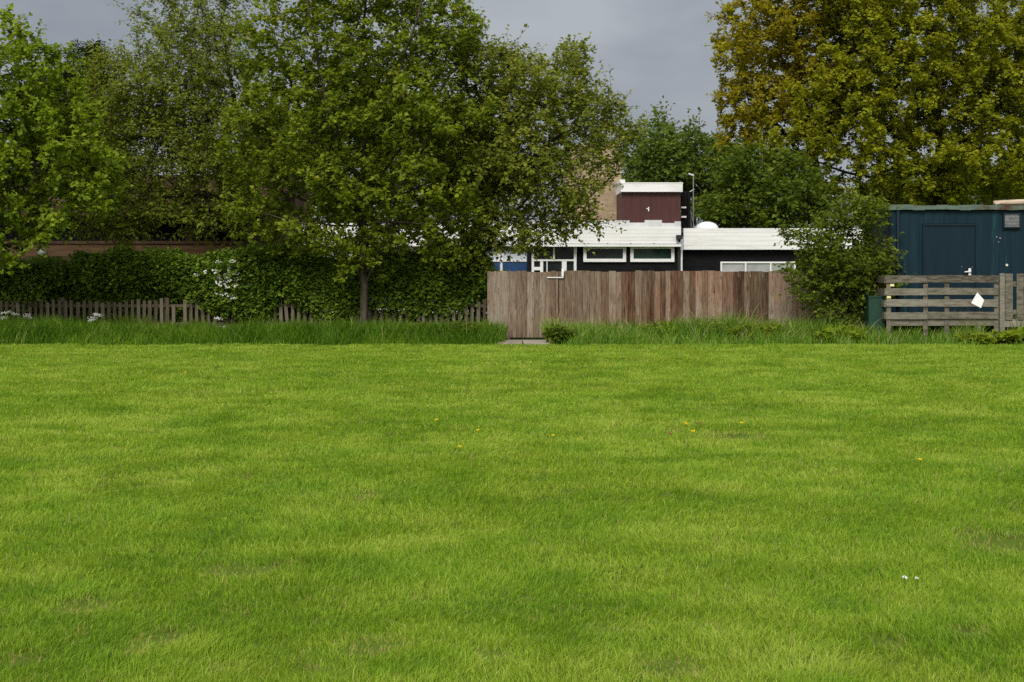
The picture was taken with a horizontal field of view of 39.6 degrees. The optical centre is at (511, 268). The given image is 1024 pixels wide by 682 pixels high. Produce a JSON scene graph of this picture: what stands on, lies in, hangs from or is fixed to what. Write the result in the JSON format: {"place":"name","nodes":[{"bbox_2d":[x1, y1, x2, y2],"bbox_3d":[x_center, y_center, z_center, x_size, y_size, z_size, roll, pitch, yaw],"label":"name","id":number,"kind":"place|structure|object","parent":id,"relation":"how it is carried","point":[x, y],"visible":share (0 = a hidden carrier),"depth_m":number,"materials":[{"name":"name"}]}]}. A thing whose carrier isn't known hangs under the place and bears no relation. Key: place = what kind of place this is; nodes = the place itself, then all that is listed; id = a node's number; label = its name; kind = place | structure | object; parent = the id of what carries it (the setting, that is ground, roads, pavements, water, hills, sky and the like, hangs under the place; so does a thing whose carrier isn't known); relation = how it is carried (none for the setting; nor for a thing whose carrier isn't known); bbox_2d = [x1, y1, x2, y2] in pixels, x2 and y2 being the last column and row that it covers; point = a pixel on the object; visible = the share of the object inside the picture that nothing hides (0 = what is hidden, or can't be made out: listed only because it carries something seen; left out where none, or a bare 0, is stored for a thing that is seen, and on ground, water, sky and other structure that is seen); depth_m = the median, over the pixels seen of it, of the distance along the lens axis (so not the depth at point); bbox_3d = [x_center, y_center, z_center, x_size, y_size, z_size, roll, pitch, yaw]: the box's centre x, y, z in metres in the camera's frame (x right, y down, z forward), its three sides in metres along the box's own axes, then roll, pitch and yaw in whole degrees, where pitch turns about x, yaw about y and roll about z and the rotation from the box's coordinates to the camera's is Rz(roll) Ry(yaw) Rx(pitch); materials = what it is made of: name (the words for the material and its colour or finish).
{"place":"outdoors","nodes":[
{"label":"outdoors","id":0,"kind":"place"},
{"bbox_2d":[0,305,510,345],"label":"verge grass","id":1,"kind":"structure","parent":0,"point":[63,331],"depth_m":30.43,"materials":[{"name":"green plant"}]},
{"bbox_2d":[0,270,1023,681],"bbox_3d":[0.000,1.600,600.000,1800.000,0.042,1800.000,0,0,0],"label":"lawn","id":2,"kind":"structure","parent":0,"point":[84,604],"depth_m":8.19,"materials":[{"name":"green plant"}]},
{"bbox_2d":[2,313,31,319],"bbox_3d":[-11.045,1.308,31.850,0.740,0.629,0.404,0,0,0],"label":"cow parsley","id":3,"kind":"object","parent":2,"relation":"on","point":[26,315],"visible":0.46,"depth_m":31.90,"materials":[{"name":"white plant"}]},
{"bbox_2d":[8,60,74,174],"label":"pine tree","id":4,"kind":"object","parent":2,"relation":"on","point":[35,119],"visible":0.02,"depth_m":46.45,"materials":[{"name":"green plant"}]},
{"bbox_2d":[0,253,85,320],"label":"bush","id":5,"kind":"object","parent":2,"relation":"on","point":[46,280],"visible":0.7,"depth_m":33.11,"materials":[{"name":"green plant"}]},
{"bbox_2d":[0,3,136,274],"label":"sycamore tree","id":6,"kind":"object","parent":2,"relation":"on","point":[42,109],"visible":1,"depth_m":30.69,"materials":[{"name":"green plant"}]},
{"bbox_2d":[33,38,138,174],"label":"pine tree","id":7,"kind":"object","parent":2,"relation":"on","point":[86,53],"visible":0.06,"depth_m":45.78,"materials":[{"name":"green plant"}]},
{"bbox_2d":[87,313,101,322],"bbox_3d":[-9.452,1.313,32.226,0.349,0.618,0.551,0,0,0],"label":"cow parsley","id":8,"kind":"object","parent":2,"relation":"on","point":[94,317],"visible":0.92,"depth_m":32.21,"materials":[{"name":"white plant"}]},
{"bbox_2d":[0,175,309,319],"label":"timber building","id":9,"kind":"structure","parent":2,"relation":"on","point":[59,247],"depth_m":40.00,"materials":[{"name":"brown wood"}]},
{"bbox_2d":[0,217,33,243],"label":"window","id":10,"kind":"structure","parent":9,"relation":"in","point":[8,237],"depth_m":40.00,"materials":[{"name":"black glass"}]},
{"bbox_2d":[34,217,111,243],"bbox_3d":[-12.334,-1.069,40.000,2.169,0.742,0.080,0,0,0],"label":"window","id":11,"kind":"structure","parent":9,"relation":"in","point":[97,240],"depth_m":40.00,"materials":[{"name":"black glass"}]},
{"bbox_2d":[112,217,188,243],"bbox_3d":[-10.164,-1.069,40.000,2.169,0.742,0.080,0,0,0],"label":"window","id":12,"kind":"structure","parent":9,"relation":"in","point":[164,228],"depth_m":40.00,"materials":[{"name":"black glass"}]},
{"bbox_2d":[189,217,264,243],"bbox_3d":[-7.995,-1.069,40.000,2.169,0.742,0.080,0,0,0],"label":"window","id":13,"kind":"structure","parent":9,"relation":"in","point":[221,235],"depth_m":40.00,"materials":[{"name":"black glass"}]},
{"bbox_2d":[40,0,288,307],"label":"willow tree","id":14,"kind":"object","parent":2,"relation":"on","point":[169,122],"visible":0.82,"depth_m":34.27,"materials":[{"name":"green plant"}]},
{"bbox_2d":[59,241,368,326],"bbox_3d":[-6.897,0.578,33.691,7.190,2.483,2.306,0,0,0],"label":"hedge","id":15,"kind":"object","parent":2,"relation":"on","point":[117,274],"visible":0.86,"depth_m":32.94,"materials":[{"name":"green plant"}]},
{"bbox_2d":[183,253,264,325],"bbox_3d":[-6.648,0.614,32.802,1.948,1.976,0.574,0,0,0],"label":"flowering shrub","id":16,"kind":"object","parent":2,"relation":"on","point":[228,276],"visible":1,"depth_m":32.76,"materials":[{"name":"white plant"}]},
{"bbox_2d":[0,297,485,328],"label":"picket fence","id":17,"kind":"object","parent":2,"relation":"on","point":[63,310],"visible":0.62,"depth_m":32.99,"materials":[{"name":"brown wood"}]},
{"bbox_2d":[221,206,357,257],"bbox_3d":[-5.395,0.020,36.548,3.842,3.363,2.084,0,0,0],"label":"bush","id":18,"kind":"object","parent":2,"relation":"on","point":[291,217],"visible":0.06,"depth_m":36.49,"materials":[{"name":"green plant"}]},
{"bbox_2d":[209,0,505,325],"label":"maple tree","id":19,"kind":"object","parent":2,"relation":"on","point":[366,120],"visible":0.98,"depth_m":31.85,"materials":[{"name":"green plant"}]},
{"bbox_2d":[228,57,532,222],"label":"background tree","id":20,"kind":"object","parent":2,"relation":"on","point":[408,199],"visible":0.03,"depth_m":58.99,"materials":[{"name":"green plant"}]},
{"bbox_2d":[401,320,436,331],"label":"weed","id":21,"kind":"object","parent":2,"relation":"on","point":[418,324],"visible":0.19,"depth_m":31.07,"materials":[{"name":"green plant"}]},
{"bbox_2d":[357,246,495,321],"bbox_3d":[-2.046,0.583,33.698,3.385,2.351,2.096,0,0,0],"label":"hedge","id":22,"kind":"object","parent":2,"relation":"on","point":[410,281],"visible":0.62,"depth_m":32.95,"materials":[{"name":"green plant"}]},
{"bbox_2d":[368,214,498,290],"bbox_3d":[-2.090,0.128,36.473,3.497,3.149,2.104,0,0,0],"label":"bush","id":23,"kind":"object","parent":2,"relation":"on","point":[417,247],"visible":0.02,"depth_m":36.04,"materials":[{"name":"green plant"}]},
{"bbox_2d":[434,318,492,341],"bbox_3d":[-1.087,1.349,30.893,1.335,0.540,1.057,0,0,29],"label":"weed","id":24,"kind":"object","parent":2,"relation":"on","point":[460,325],"visible":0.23,"depth_m":30.71,"materials":[{"name":"green plant"}]},
{"bbox_2d":[487,271,507,338],"bbox_3d":[-0.273,0.814,32.330,0.655,1.533,0.176,0,0,44],"label":"fence panel","id":25,"kind":"object","parent":2,"relation":"on","point":[497,295],"visible":0.67,"depth_m":32.28,"materials":[{"name":"brown wood"}]},
{"bbox_2d":[497,340,521,343],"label":"paving slab","id":26,"kind":"structure","parent":2,"relation":"on","point":[513,341],"depth_m":30.07,"materials":[{"name":"concrete"}]},
{"bbox_2d":[398,15,659,321],"bbox_3d":[0.164,-1.997,33.569,5.763,7.431,4.895,0,0,36],"label":"ash tree","id":27,"kind":"object","parent":2,"relation":"on","point":[548,157],"visible":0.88,"depth_m":32.63,"materials":[{"name":"green plant"}]},
{"bbox_2d":[523,340,549,343],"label":"paving slab","id":28,"kind":"structure","parent":2,"relation":"on","point":[534,341],"depth_m":30.07,"materials":[{"name":"concrete"}]},
{"bbox_2d":[541,323,577,343],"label":"weed","id":29,"kind":"object","parent":2,"relation":"on","point":[557,332],"visible":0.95,"depth_m":29.96,"materials":[{"name":"green plant"}]},
{"bbox_2d":[635,319,677,341],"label":"weed","id":30,"kind":"object","parent":2,"relation":"on","point":[648,326],"visible":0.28,"depth_m":30.59,"materials":[{"name":"green plant"}]},
{"bbox_2d":[618,95,747,270],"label":"background tree","id":31,"kind":"object","parent":2,"relation":"on","point":[652,162],"visible":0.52,"depth_m":60.72,"materials":[{"name":"green plant"}]},
{"bbox_2d":[559,270,822,328],"bbox_3d":[4.060,0.821,32.240,6.022,1.558,0.225,0,0,-3],"label":"board fence","id":32,"kind":"object","parent":2,"relation":"on","point":[643,294],"visible":0.59,"depth_m":32.11,"materials":[{"name":"brown wood"}]},
{"bbox_2d":[508,268,563,339],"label":"garden gate","id":33,"kind":"structure","parent":32,"relation":"attached to","point":[532,297],"depth_m":31.97,"materials":[{"name":"brown wood"}]},
{"bbox_2d":[697,318,748,338],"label":"weed","id":34,"kind":"object","parent":2,"relation":"on","point":[732,330],"visible":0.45,"depth_m":30.45,"materials":[{"name":"green plant"}]},
{"bbox_2d":[742,319,792,341],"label":"weed","id":35,"kind":"object","parent":2,"relation":"on","point":[765,327],"visible":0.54,"depth_m":30.26,"materials":[{"name":"green plant"}]},
{"bbox_2d":[691,135,850,227],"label":"background tree","id":36,"kind":"object","parent":2,"relation":"on","point":[795,196],"visible":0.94,"depth_m":54.51,"materials":[{"name":"green plant"}]},
{"bbox_2d":[704,0,898,227],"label":"oak tree","id":37,"kind":"object","parent":2,"relation":"on","point":[783,27],"visible":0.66,"depth_m":58.11,"materials":[{"name":"green plant"}]},
{"bbox_2d":[815,321,869,343],"bbox_3d":[6.954,1.379,30.204,1.184,0.542,1.019,0,0,0],"label":"weed","id":38,"kind":"object","parent":2,"relation":"on","point":[856,334],"visible":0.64,"depth_m":29.98,"materials":[{"name":"green plant"}]},
{"bbox_2d":[771,183,916,327],"bbox_3d":[7.264,-0.106,31.144,3.258,3.626,2.090,0,0,0],"label":"thorn bush","id":39,"kind":"object","parent":2,"relation":"on","point":[839,285],"visible":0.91,"depth_m":30.97,"materials":[{"name":"green plant"}]},
{"bbox_2d":[863,295,885,338],"bbox_3d":[7.852,1.094,30.850,0.382,1.013,0.530,0,0,0],"label":"green cabinet","id":40,"kind":"object","parent":2,"relation":"on","point":[874,309],"visible":0.68,"depth_m":30.60,"materials":[{"name":"green metal"}]},
{"bbox_2d":[754,0,1023,210],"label":"oak tree","id":41,"kind":"object","parent":2,"relation":"on","point":[975,67],"visible":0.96,"depth_m":55.56,"materials":[{"name":"green plant"}]},
{"bbox_2d":[847,152,1023,208],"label":"background tree","id":42,"kind":"object","parent":2,"relation":"on","point":[975,200],"visible":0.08,"depth_m":69.07,"materials":[{"name":"green plant"}]},
{"bbox_2d":[862,204,1023,327],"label":"container cabin","id":43,"kind":"object","parent":2,"relation":"on","point":[960,239],"visible":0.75,"depth_m":31.52,"materials":[{"name":"blue metal"}]},
{"bbox_2d":[924,226,974,311],"bbox_3d":[9.689,0.120,31.506,1.124,2.130,0.036,0,0,0],"label":"door","id":44,"kind":"structure","parent":43,"relation":"in","point":[948,250],"depth_m":31.49,"materials":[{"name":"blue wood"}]},
{"bbox_2d":[993,199,1023,204],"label":"wooden pole","id":45,"kind":"object","parent":43,"relation":"on","point":[1014,202],"visible":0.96,"depth_m":31.83,"materials":[{"name":"brown wood"}]},
{"bbox_2d":[872,273,1023,342],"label":"wooden slatted fence","id":46,"kind":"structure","parent":2,"relation":"on","point":[1001,302],"depth_m":30.32,"materials":[{"name":"grey wood"}]},
{"bbox_2d":[971,293,983,307],"bbox_3d":[9.924,0.676,30.315,0.278,0.333,0.006,0,0,0],"label":"paper sign","id":47,"kind":"object","parent":46,"relation":"attached to","point":[978,300],"visible":1,"depth_m":30.31,"materials":[{"name":"white paper"}]},
{"bbox_2d":[953,330,996,344],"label":"weed","id":48,"kind":"object","parent":2,"relation":"on","point":[983,338],"visible":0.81,"depth_m":29.81,"materials":[{"name":"green plant"}]},
{"bbox_2d":[992,326,1023,344],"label":"weed","id":49,"kind":"object","parent":2,"relation":"on","point":[1004,336],"visible":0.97,"depth_m":29.81,"materials":[{"name":"green plant"}]},
{"bbox_2d":[0,0,1023,269],"label":"sky","id":50,"kind":"structure","parent":0,"point":[655,49],"materials":[{"name":"grey"}]},
{"bbox_2d":[303,144,862,318],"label":"flat roofed building","id":51,"kind":"structure","parent":0,"point":[656,216],"depth_m":46.00,"materials":[{"name":"white paint"}]},
{"bbox_2d":[488,247,499,261],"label":"window","id":52,"kind":"structure","parent":51,"relation":"in","point":[494,260],"depth_m":50.00,"materials":[{"name":"white paint"}]},
{"bbox_2d":[502,247,526,261],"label":"window","id":53,"kind":"structure","parent":51,"relation":"in","point":[515,257],"depth_m":50.00,"materials":[{"name":"white paint"}]},
{"bbox_2d":[583,247,625,261],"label":"window","id":54,"kind":"structure","parent":51,"relation":"in","point":[602,254],"depth_m":44.96,"materials":[{"name":"white paint"}]},
{"bbox_2d":[630,247,673,261],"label":"window","id":55,"kind":"structure","parent":51,"relation":"in","point":[637,254],"depth_m":44.96,"materials":[{"name":"white paint"}]},
{"bbox_2d":[688,173,693,227],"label":"roof aerial","id":56,"kind":"object","parent":51,"relation":"on","point":[693,201],"visible":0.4,"depth_m":47.49,"materials":[{"name":"grey metal"}]},
{"bbox_2d":[720,262,795,276],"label":"window","id":57,"kind":"structure","parent":51,"relation":"in","point":[724,266],"depth_m":46.56,"materials":[{"name":"white paint"}]},
{"bbox_2d":[537,301,1023,345],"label":"verge grass","id":58,"kind":"structure","parent":0,"point":[689,331],"depth_m":30.26,"materials":[{"name":"green plant"}]}
]}

